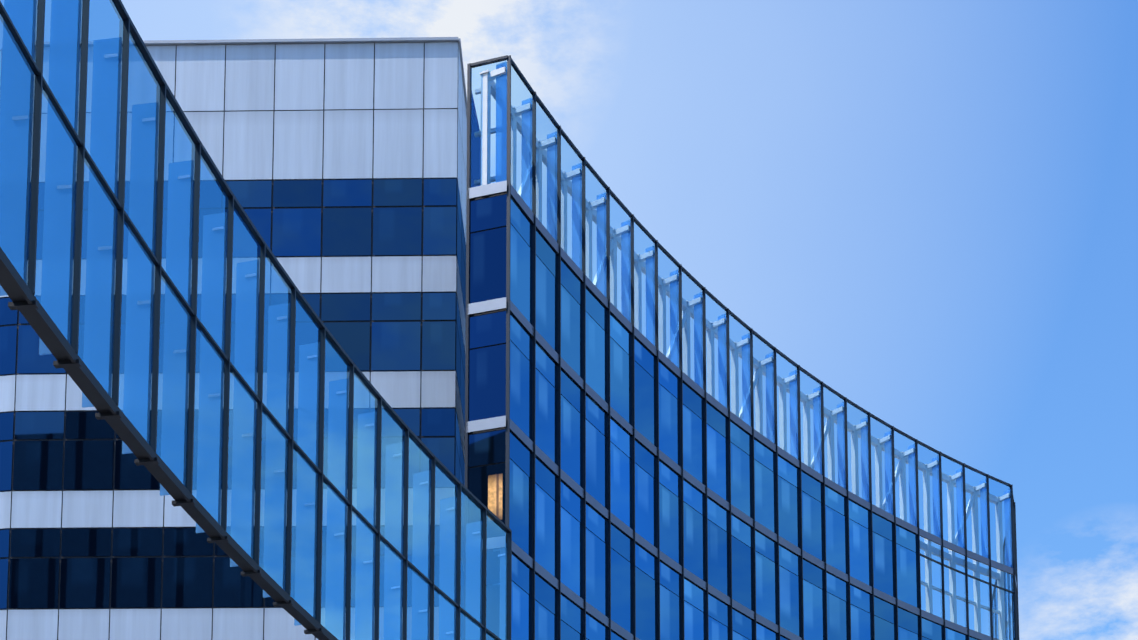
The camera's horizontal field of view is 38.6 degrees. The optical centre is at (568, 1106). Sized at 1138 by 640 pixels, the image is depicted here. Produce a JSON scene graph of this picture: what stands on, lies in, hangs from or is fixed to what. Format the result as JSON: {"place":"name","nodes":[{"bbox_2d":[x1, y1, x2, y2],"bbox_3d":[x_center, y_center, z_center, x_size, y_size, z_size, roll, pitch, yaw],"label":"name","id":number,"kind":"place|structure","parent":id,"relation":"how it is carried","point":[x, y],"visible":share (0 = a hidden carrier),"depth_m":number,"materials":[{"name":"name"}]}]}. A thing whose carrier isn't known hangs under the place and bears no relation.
{"place":"outdoors","nodes":[
{"label":"outdoors","id":0,"kind":"place"},
{"bbox_2d":[121,0,1137,639],"label":"sky","id":1,"kind":"structure","parent":0,"point":[929,208],"materials":[{"name":"blue"}]},
{"label":"ground","id":2,"kind":"structure","parent":0,"visible":0},
{"bbox_2d":[0,37,466,639],"bbox_3d":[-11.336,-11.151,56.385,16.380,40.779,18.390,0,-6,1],"label":"panel tower","id":3,"kind":"structure","parent":2,"relation":"on","point":[342,165],"depth_m":48.50,"materials":[{"name":"white"}]},
{"bbox_2d":[465,55,1018,639],"bbox_3d":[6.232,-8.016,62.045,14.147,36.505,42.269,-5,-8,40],"label":"curved glass building","id":4,"kind":"structure","parent":2,"relation":"on","point":[625,479],"depth_m":50.63,"materials":[{"name":"blue glass"}]},
{"bbox_2d":[0,0,511,639],"bbox_3d":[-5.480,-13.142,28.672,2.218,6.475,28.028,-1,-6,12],"label":"glass screen wing","id":5,"kind":"structure","parent":4,"relation":"attached to","point":[298,470],"depth_m":28.01,"materials":[{"name":"blue glass"}]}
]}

